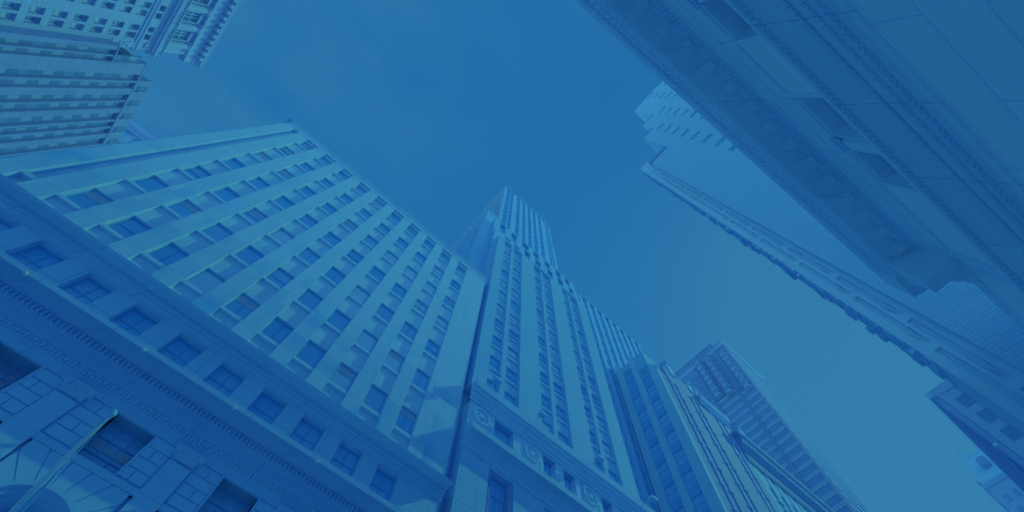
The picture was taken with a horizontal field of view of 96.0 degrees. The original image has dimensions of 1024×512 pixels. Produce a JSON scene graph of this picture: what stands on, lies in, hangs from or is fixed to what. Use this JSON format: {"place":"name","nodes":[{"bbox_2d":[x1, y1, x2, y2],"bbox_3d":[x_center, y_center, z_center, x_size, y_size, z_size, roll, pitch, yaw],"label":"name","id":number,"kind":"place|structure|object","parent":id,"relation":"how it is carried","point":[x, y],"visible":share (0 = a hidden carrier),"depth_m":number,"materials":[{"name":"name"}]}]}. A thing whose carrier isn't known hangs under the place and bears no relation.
{"place":"outdoors","nodes":[
{"label":"outdoors","id":0,"kind":"place"},
{"bbox_2d":[117,120,154,142],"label":"cornice building","id":1,"kind":"structure","parent":0,"point":[133,131],"depth_m":150.63,"materials":[{"name":"blue ceramic"}]},
{"bbox_2d":[124,0,1006,511],"label":"sky","id":2,"kind":"structure","parent":0,"point":[442,106],"materials":[{"name":"blue"}]},
{"bbox_2d":[672,341,868,511],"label":"glass tower","id":3,"kind":"structure","parent":0,"point":[723,378],"depth_m":146.53,"materials":[{"name":"concrete"}]},
{"bbox_2d":[731,425,834,511],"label":"cornice building","id":4,"kind":"structure","parent":0,"point":[787,491],"depth_m":74.06,"materials":[{"name":"brick"}]},
{"bbox_2d":[575,0,1023,330],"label":"neoclassical building","id":5,"kind":"structure","parent":0,"point":[883,140],"depth_m":15.13,"materials":[{"name":"blue stone"}]},
{"bbox_2d":[925,380,1023,492],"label":"building","id":6,"kind":"structure","parent":0,"point":[995,439],"depth_m":68.02,"materials":[{"name":"stone"}]},
{"bbox_2d":[1000,424,1023,440],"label":"end window","id":7,"kind":"structure","parent":6,"relation":"in","point":[1008,430],"depth_m":62.91,"materials":[{"name":"blue glass"}]},
{"bbox_2d":[955,449,1023,511],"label":"turreted building","id":8,"kind":"structure","parent":0,"point":[1002,489],"depth_m":167.42,"materials":[{"name":"stone"}]},
{"bbox_3d":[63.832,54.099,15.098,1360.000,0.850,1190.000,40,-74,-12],"label":"ground","id":9,"kind":"structure","parent":0,"visible":0},
{"bbox_2d":[0,25,151,156],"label":"piered building","id":10,"kind":"structure","parent":9,"relation":"on","point":[60,91],"depth_m":82.92,"materials":[{"name":"stone"}]},
{"bbox_2d":[0,0,242,67],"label":"classical tower","id":11,"kind":"structure","parent":9,"relation":"on","point":[190,31],"depth_m":88.35,"materials":[{"name":"blue concrete"}]},
{"bbox_2d":[0,118,486,511],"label":"office building","id":12,"kind":"structure","parent":9,"relation":"on","point":[281,317],"depth_m":21.59,"materials":[{"name":"stone"}]},
{"bbox_2d":[0,219,13,230],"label":"window","id":13,"kind":"structure","parent":12,"relation":"in","point":[3,225],"depth_m":18.35,"materials":[{"name":"blue glass"}]},
{"bbox_2d":[0,355,29,389],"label":"base window","id":14,"kind":"structure","parent":12,"relation":"in","point":[10,372],"depth_m":15.10,"materials":[{"name":"blue glass"}]},
{"bbox_2d":[8,245,63,271],"bbox_3d":[-18.770,0.384,17.630,1.224,2.593,0.102,40,-74,-12],"label":"window","id":15,"kind":"structure","parent":12,"relation":"in","point":[38,257],"depth_m":18.27,"materials":[{"name":"blue glass"}]},
{"bbox_2d":[8,409,117,511],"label":"flagpole","id":16,"kind":"object","parent":12,"relation":"attached to","point":[56,468],"visible":1,"depth_m":11.18,"materials":[{"name":"metal"}]},
{"bbox_2d":[54,189,111,210],"bbox_3d":[-20.127,-2.638,21.850,1.173,2.133,0.383,40,-74,-12],"label":"window","id":17,"kind":"structure","parent":12,"relation":"in","point":[87,199],"depth_m":21.87,"materials":[{"name":"blue glass"}]},
{"bbox_2d":[60,277,111,304],"bbox_3d":[-17.194,1.702,18.050,1.224,2.593,0.102,40,-74,-12],"label":"window","id":18,"kind":"structure","parent":12,"relation":"in","point":[86,290],"depth_m":18.69,"materials":[{"name":"blue glass"}]},
{"bbox_2d":[76,422,146,474],"bbox_3d":[-13.405,6.544,15.344,1.462,1.751,0.102,40,-74,-12],"label":"base window","id":19,"kind":"structure","parent":12,"relation":"in","point":[113,435],"depth_m":15.60,"materials":[{"name":"blue glass"}]},
{"bbox_2d":[98,217,149,240],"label":"window","id":20,"kind":"structure","parent":12,"relation":"in","point":[129,227],"depth_m":22.29,"materials":[{"name":"blue glass"}]},
{"bbox_2d":[111,307,157,336],"bbox_3d":[-15.618,3.020,18.470,1.224,2.593,0.102,40,-74,-12],"label":"window","id":21,"kind":"structure","parent":12,"relation":"in","point":[133,321],"depth_m":19.12,"materials":[{"name":"blue glass"}]},
{"bbox_2d":[124,176,167,193],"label":"window","id":22,"kind":"structure","parent":12,"relation":"in","point":[149,184],"depth_m":25.51,"materials":[{"name":"blue glass"}]},
{"bbox_2d":[140,243,188,268],"bbox_3d":[-16.974,-0.003,22.690,1.173,2.133,0.383,40,-74,-12],"label":"window","id":23,"kind":"structure","parent":12,"relation":"in","point":[164,256],"depth_m":22.74,"materials":[{"name":"blue glass"}]},
{"bbox_2d":[158,337,201,367],"bbox_3d":[-14.042,4.337,18.890,1.224,2.593,0.102,40,-74,-12],"label":"window","id":24,"kind":"structure","parent":12,"relation":"in","point":[179,351],"depth_m":19.54,"materials":[{"name":"blue glass"}]},
{"bbox_2d":[160,200,200,219],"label":"window","id":25,"kind":"structure","parent":12,"relation":"in","point":[182,209],"depth_m":25.95,"materials":[{"name":"blue glass"}]},
{"bbox_2d":[176,166,210,180],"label":"window","id":26,"kind":"structure","parent":12,"relation":"in","point":[194,173],"depth_m":29.15,"materials":[{"name":"blue glass"}]},
{"bbox_2d":[180,269,224,296],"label":"window","id":27,"kind":"structure","parent":12,"relation":"in","point":[205,281],"depth_m":23.18,"materials":[{"name":"blue glass"}]},
{"bbox_2d":[195,224,232,243],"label":"window","id":28,"kind":"structure","parent":12,"relation":"in","point":[215,233],"depth_m":26.38,"materials":[{"name":"blue glass"}]},
{"bbox_2d":[207,188,238,203],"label":"window","id":29,"kind":"structure","parent":12,"relation":"in","point":[223,195],"depth_m":29.60,"materials":[{"name":"blue glass"}]},
{"bbox_2d":[204,365,243,396],"bbox_3d":[-12.466,5.655,19.310,1.224,2.593,0.102,40,-74,-12],"label":"window","id":30,"kind":"structure","parent":12,"relation":"in","point":[222,379],"depth_m":19.96,"materials":[{"name":"blue glass"}]},
{"bbox_2d":[198,486,250,511],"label":"base window","id":31,"kind":"structure","parent":12,"relation":"in","point":[220,500],"depth_m":16.66,"materials":[{"name":"blue glass"}]},
{"bbox_2d":[216,158,243,170],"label":"window","id":32,"kind":"structure","parent":12,"relation":"in","point":[231,164],"depth_m":32.79,"materials":[{"name":"blue glass"}]},
{"bbox_2d":[218,293,259,322],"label":"window","id":33,"kind":"structure","parent":12,"relation":"in","point":[239,308],"depth_m":23.60,"materials":[{"name":"blue glass"}]},
{"bbox_2d":[229,246,263,267],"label":"window","id":34,"kind":"structure","parent":12,"relation":"in","point":[247,256],"depth_m":26.82,"materials":[{"name":"blue glass"}]},
{"bbox_2d":[236,208,266,224],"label":"window","id":35,"kind":"structure","parent":12,"relation":"in","point":[252,216],"depth_m":30.01,"materials":[{"name":"blue glass"}]},
{"bbox_2d":[243,178,268,190],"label":"window","id":36,"kind":"structure","parent":12,"relation":"in","point":[256,184],"depth_m":33.24,"materials":[{"name":"blue glass"}]},
{"bbox_2d":[248,152,270,162],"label":"window","id":37,"kind":"structure","parent":12,"relation":"in","point":[260,157],"depth_m":36.42,"materials":[{"name":"blue glass"}]},
{"bbox_2d":[247,392,283,424],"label":"window","id":38,"kind":"structure","parent":12,"relation":"in","point":[266,408],"depth_m":20.39,"materials":[{"name":"blue glass"}]},
{"bbox_2d":[256,317,293,348],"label":"window","id":39,"kind":"structure","parent":12,"relation":"in","point":[276,331],"depth_m":24.04,"materials":[{"name":"blue glass"}]},
{"bbox_2d":[261,268,293,291],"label":"window","id":40,"kind":"structure","parent":12,"relation":"in","point":[278,278],"depth_m":27.24,"materials":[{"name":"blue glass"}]},
{"bbox_2d":[266,228,292,246],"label":"window","id":41,"kind":"structure","parent":12,"relation":"in","point":[279,237],"depth_m":30.46,"materials":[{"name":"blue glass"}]},
{"bbox_2d":[269,196,293,210],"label":"window","id":42,"kind":"structure","parent":12,"relation":"in","point":[281,203],"depth_m":33.68,"materials":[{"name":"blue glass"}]},
{"bbox_2d":[271,170,293,180],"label":"window","id":43,"kind":"structure","parent":12,"relation":"in","point":[283,175],"depth_m":36.86,"materials":[{"name":"blue glass"}]},
{"bbox_2d":[274,147,293,156],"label":"window","id":44,"kind":"structure","parent":12,"relation":"in","point":[283,151],"depth_m":40.00,"materials":[{"name":"blue glass"}]},
{"bbox_2d":[295,163,313,172],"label":"window","id":45,"kind":"structure","parent":12,"relation":"in","point":[305,168],"depth_m":40.48,"materials":[{"name":"blue glass"}]},
{"bbox_2d":[294,186,315,198],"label":"window","id":46,"kind":"structure","parent":12,"relation":"in","point":[304,192],"depth_m":37.30,"materials":[{"name":"blue glass"}]},
{"bbox_2d":[294,214,316,229],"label":"window","id":47,"kind":"structure","parent":12,"relation":"in","point":[305,221],"depth_m":34.11,"materials":[{"name":"blue glass"}]},
{"bbox_2d":[289,419,322,450],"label":"window","id":48,"kind":"structure","parent":12,"relation":"in","point":[306,434],"depth_m":20.82,"materials":[{"name":"blue glass"}]},
{"bbox_2d":[293,248,319,267],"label":"window","id":49,"kind":"structure","parent":12,"relation":"in","point":[306,257],"depth_m":30.89,"materials":[{"name":"blue glass"}]},
{"bbox_2d":[293,289,322,313],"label":"window","id":50,"kind":"structure","parent":12,"relation":"in","point":[307,301],"depth_m":27.67,"materials":[{"name":"blue glass"}]},
{"bbox_2d":[292,341,325,372],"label":"window","id":51,"kind":"structure","parent":12,"relation":"in","point":[310,354],"depth_m":24.46,"materials":[{"name":"blue glass"}]},
{"bbox_2d":[315,178,333,189],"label":"window","id":52,"kind":"structure","parent":12,"relation":"in","point":[323,183],"depth_m":40.96,"materials":[{"name":"blue glass"}]},
{"bbox_2d":[317,203,336,215],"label":"window","id":53,"kind":"structure","parent":12,"relation":"in","point":[326,208],"depth_m":37.73,"materials":[{"name":"blue glass"}]},
{"bbox_2d":[319,232,339,248],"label":"window","id":54,"kind":"structure","parent":12,"relation":"in","point":[329,239],"depth_m":34.53,"materials":[{"name":"blue glass"}]},
{"bbox_2d":[321,267,344,287],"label":"window","id":55,"kind":"structure","parent":12,"relation":"in","point":[332,276],"depth_m":31.34,"materials":[{"name":"blue glass"}]},
{"bbox_2d":[323,310,350,335],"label":"window","id":56,"kind":"structure","parent":12,"relation":"in","point":[337,322],"depth_m":28.10,"materials":[{"name":"blue glass"}]},
{"bbox_2d":[327,363,356,396],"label":"window","id":57,"kind":"structure","parent":12,"relation":"in","point":[343,377],"depth_m":24.89,"materials":[{"name":"blue glass"}]},
{"bbox_2d":[335,194,352,204],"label":"window","id":58,"kind":"structure","parent":12,"relation":"in","point":[342,198],"depth_m":41.38,"materials":[{"name":"blue glass"}]},
{"bbox_2d":[330,444,359,476],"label":"window","id":59,"kind":"structure","parent":12,"relation":"in","point":[343,459],"depth_m":21.24,"materials":[{"name":"blue glass"}]},
{"bbox_2d":[339,219,357,232],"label":"window","id":60,"kind":"structure","parent":12,"relation":"in","point":[347,225],"depth_m":38.19,"materials":[{"name":"blue glass"}]},
{"bbox_2d":[342,250,363,266],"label":"window","id":61,"kind":"structure","parent":12,"relation":"in","point":[352,257],"depth_m":34.95,"materials":[{"name":"blue glass"}]},
{"bbox_2d":[347,286,369,306],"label":"window","id":62,"kind":"structure","parent":12,"relation":"in","point":[359,296],"depth_m":31.74,"materials":[{"name":"blue glass"}]},
{"bbox_2d":[356,208,371,220],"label":"window","id":63,"kind":"structure","parent":12,"relation":"in","point":[362,213],"depth_m":41.82,"materials":[{"name":"blue glass"}]},
{"bbox_2d":[353,330,377,356],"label":"window","id":64,"kind":"structure","parent":12,"relation":"in","point":[365,342],"depth_m":28.53,"materials":[{"name":"blue glass"}]},
{"bbox_2d":[360,235,377,249],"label":"window","id":65,"kind":"structure","parent":12,"relation":"in","point":[367,241],"depth_m":38.62,"materials":[{"name":"blue glass"}]},
{"bbox_2d":[360,385,386,418],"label":"window","id":66,"kind":"structure","parent":12,"relation":"in","point":[373,402],"depth_m":25.30,"materials":[{"name":"blue glass"}]},
{"bbox_2d":[366,266,385,284],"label":"window","id":67,"kind":"structure","parent":12,"relation":"in","point":[374,274],"depth_m":35.38,"materials":[{"name":"blue glass"}]},
{"bbox_2d":[369,468,394,500],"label":"window","id":68,"kind":"structure","parent":12,"relation":"in","point":[382,484],"depth_m":21.66,"materials":[{"name":"blue glass"}]},
{"bbox_2d":[375,223,389,235],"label":"window","id":69,"kind":"structure","parent":12,"relation":"in","point":[380,228],"depth_m":42.25,"materials":[{"name":"blue glass"}]},
{"bbox_2d":[373,304,393,325],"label":"window","id":70,"kind":"structure","parent":12,"relation":"in","point":[383,314],"depth_m":32.16,"materials":[{"name":"blue glass"}]},
{"bbox_2d":[381,250,397,266],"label":"window","id":71,"kind":"structure","parent":12,"relation":"in","point":[388,257],"depth_m":39.02,"materials":[{"name":"blue glass"}]},
{"bbox_2d":[382,350,403,376],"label":"window","id":72,"kind":"structure","parent":12,"relation":"in","point":[393,362],"depth_m":28.96,"materials":[{"name":"blue glass"}]},
{"bbox_2d":[389,283,406,301],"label":"window","id":73,"kind":"structure","parent":12,"relation":"in","point":[398,292],"depth_m":35.83,"materials":[{"name":"blue glass"}]},
{"bbox_2d":[394,238,408,250],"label":"window","id":74,"kind":"structure","parent":12,"relation":"in","point":[399,242],"depth_m":42.70,"materials":[{"name":"blue glass"}]},
{"bbox_2d":[393,406,415,440],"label":"window","id":75,"kind":"structure","parent":12,"relation":"in","point":[405,421],"depth_m":25.72,"materials":[{"name":"blue glass"}]},
{"bbox_2d":[398,322,416,343],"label":"window","id":76,"kind":"structure","parent":12,"relation":"in","point":[407,332],"depth_m":32.58,"materials":[{"name":"blue glass"}]},
{"bbox_2d":[402,266,416,281],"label":"window","id":77,"kind":"structure","parent":12,"relation":"in","point":[408,272],"depth_m":39.49,"materials":[{"name":"blue glass"}]},
{"bbox_2d":[413,252,425,265],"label":"window","id":78,"kind":"structure","parent":12,"relation":"in","point":[417,257],"depth_m":43.05,"materials":[{"name":"blue glass"}]},
{"bbox_2d":[410,369,428,395],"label":"window","id":79,"kind":"structure","parent":12,"relation":"in","point":[419,383],"depth_m":29.37,"materials":[{"name":"blue glass"}]},
{"bbox_2d":[412,300,427,317],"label":"window","id":80,"kind":"structure","parent":12,"relation":"in","point":[419,308],"depth_m":36.19,"materials":[{"name":"blue glass"}]},
{"bbox_2d":[422,281,435,297],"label":"window","id":81,"kind":"structure","parent":12,"relation":"in","point":[428,288],"depth_m":39.88,"materials":[{"name":"blue glass"}]},
{"bbox_2d":[423,339,439,361],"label":"window","id":82,"kind":"structure","parent":12,"relation":"in","point":[431,350],"depth_m":32.97,"materials":[{"name":"blue glass"}]},
{"bbox_2d":[431,266,442,279],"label":"window","id":83,"kind":"structure","parent":12,"relation":"in","point":[436,272],"depth_m":43.46,"materials":[{"name":"blue glass"}]},
{"bbox_2d":[433,316,447,334],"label":"window","id":84,"kind":"structure","parent":12,"relation":"in","point":[441,325],"depth_m":36.61,"materials":[{"name":"blue glass"}]},
{"bbox_2d":[442,296,453,312],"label":"window","id":85,"kind":"structure","parent":12,"relation":"in","point":[448,304],"depth_m":40.30,"materials":[{"name":"blue glass"}]},
{"bbox_2d":[449,280,459,293],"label":"window","id":86,"kind":"structure","parent":12,"relation":"in","point":[454,286],"depth_m":43.86,"materials":[{"name":"blue glass"}]},
{"bbox_2d":[440,186,660,511],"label":"stepped tower","id":87,"kind":"structure","parent":9,"relation":"on","point":[553,344],"depth_m":41.05,"materials":[{"name":"blue stone"}]},
{"bbox_2d":[489,355,499,374],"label":"window","id":88,"kind":"structure","parent":87,"relation":"in","point":[493,363],"depth_m":37.61,"materials":[{"name":"blue glass"}]},
{"bbox_2d":[488,477,504,511],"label":"base window","id":89,"kind":"structure","parent":87,"relation":"in","point":[497,490],"depth_m":26.29,"materials":[{"name":"blue glass"}]},
{"bbox_2d":[492,336,501,352],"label":"window","id":90,"kind":"structure","parent":87,"relation":"in","point":[496,343],"depth_m":40.82,"materials":[{"name":"blue glass"}]},
{"bbox_2d":[494,427,508,445],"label":"frieze window","id":91,"kind":"structure","parent":87,"relation":"in","point":[498,433],"depth_m":31.01,"materials":[{"name":"blue glass"}]},
{"bbox_2d":[505,368,517,388],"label":"window","id":92,"kind":"structure","parent":87,"relation":"in","point":[510,376],"depth_m":38.01,"materials":[{"name":"blue glass"}]},
{"bbox_2d":[507,347,518,364],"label":"window","id":93,"kind":"structure","parent":87,"relation":"in","point":[511,354],"depth_m":41.20,"materials":[{"name":"blue glass"}]},
{"bbox_2d":[508,330,518,345],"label":"window","id":94,"kind":"structure","parent":87,"relation":"in","point":[511,335],"depth_m":44.39,"materials":[{"name":"blue glass"}]},
{"bbox_2d":[541,395,551,414],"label":"window","id":95,"kind":"structure","parent":87,"relation":"in","point":[544,401],"depth_m":38.78,"materials":[{"name":"blue glass"}]},
{"bbox_2d":[553,383,564,401],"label":"window","id":96,"kind":"structure","parent":87,"relation":"in","point":[557,390],"depth_m":42.30,"materials":[{"name":"blue glass"}]},
{"bbox_2d":[555,405,568,426],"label":"window","id":97,"kind":"structure","parent":87,"relation":"in","point":[560,415],"depth_m":39.08,"materials":[{"name":"blue glass"}]},
{"bbox_2d":[602,442,615,462],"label":"window","id":98,"kind":"structure","parent":87,"relation":"in","point":[606,448],"depth_m":40.19,"materials":[{"name":"blue glass"}]},
{"bbox_2d":[614,351,766,511],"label":"corner building","id":99,"kind":"structure","parent":9,"relation":"on","point":[691,462],"depth_m":61.97,"materials":[{"name":"brick"}]},
{"bbox_2d":[633,394,643,408],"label":"window","id":100,"kind":"structure","parent":99,"relation":"in","point":[638,401],"depth_m":72.35,"materials":[{"name":"blue glass"}]},
{"bbox_2d":[638,409,649,423],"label":"window","id":101,"kind":"structure","parent":99,"relation":"in","point":[643,416],"depth_m":69.03,"materials":[{"name":"blue glass"}]},
{"bbox_2d":[644,425,655,440],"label":"window","id":102,"kind":"structure","parent":99,"relation":"in","point":[649,432],"depth_m":65.77,"materials":[{"name":"blue glass"}]},
{"bbox_2d":[650,441,662,458],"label":"window","id":103,"kind":"structure","parent":99,"relation":"in","point":[656,450],"depth_m":62.46,"materials":[{"name":"blue glass"}]},
{"bbox_2d":[652,397,663,411],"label":"window","id":104,"kind":"structure","parent":99,"relation":"in","point":[658,404],"depth_m":68.28,"materials":[{"name":"blue glass"}]},
{"bbox_2d":[657,461,670,479],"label":"window","id":105,"kind":"structure","parent":99,"relation":"in","point":[663,470],"depth_m":59.16,"materials":[{"name":"blue glass"}]},
{"bbox_2d":[659,412,670,428],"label":"window","id":106,"kind":"structure","parent":99,"relation":"in","point":[664,420],"depth_m":64.98,"materials":[{"name":"blue glass"}]},
{"bbox_2d":[664,482,679,503],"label":"window","id":107,"kind":"structure","parent":99,"relation":"in","point":[671,491],"depth_m":55.86,"materials":[{"name":"blue glass"}]},
{"bbox_2d":[666,429,678,446],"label":"window","id":108,"kind":"structure","parent":99,"relation":"in","point":[671,437],"depth_m":61.70,"materials":[{"name":"blue glass"}]},
{"bbox_2d":[673,447,687,466],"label":"window","id":109,"kind":"structure","parent":99,"relation":"in","point":[680,457],"depth_m":58.39,"materials":[{"name":"blue glass"}]},
{"bbox_2d":[682,468,697,489],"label":"window","id":110,"kind":"structure","parent":99,"relation":"in","point":[689,478],"depth_m":55.09,"materials":[{"name":"blue glass"}]},
{"bbox_2d":[692,492,708,511],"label":"window","id":111,"kind":"structure","parent":99,"relation":"in","point":[700,504],"depth_m":51.87,"materials":[{"name":"blue glass"}]},
{"bbox_2d":[695,394,780,511],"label":"narrow building","id":112,"kind":"structure","parent":9,"relation":"on","point":[761,490],"depth_m":69.00,"materials":[{"name":"stone"}]},
{"bbox_2d":[633,80,1023,431],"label":"blank walled tower","id":113,"kind":"structure","parent":9,"relation":"on","point":[967,338],"depth_m":40.28,"materials":[{"name":"concrete"}]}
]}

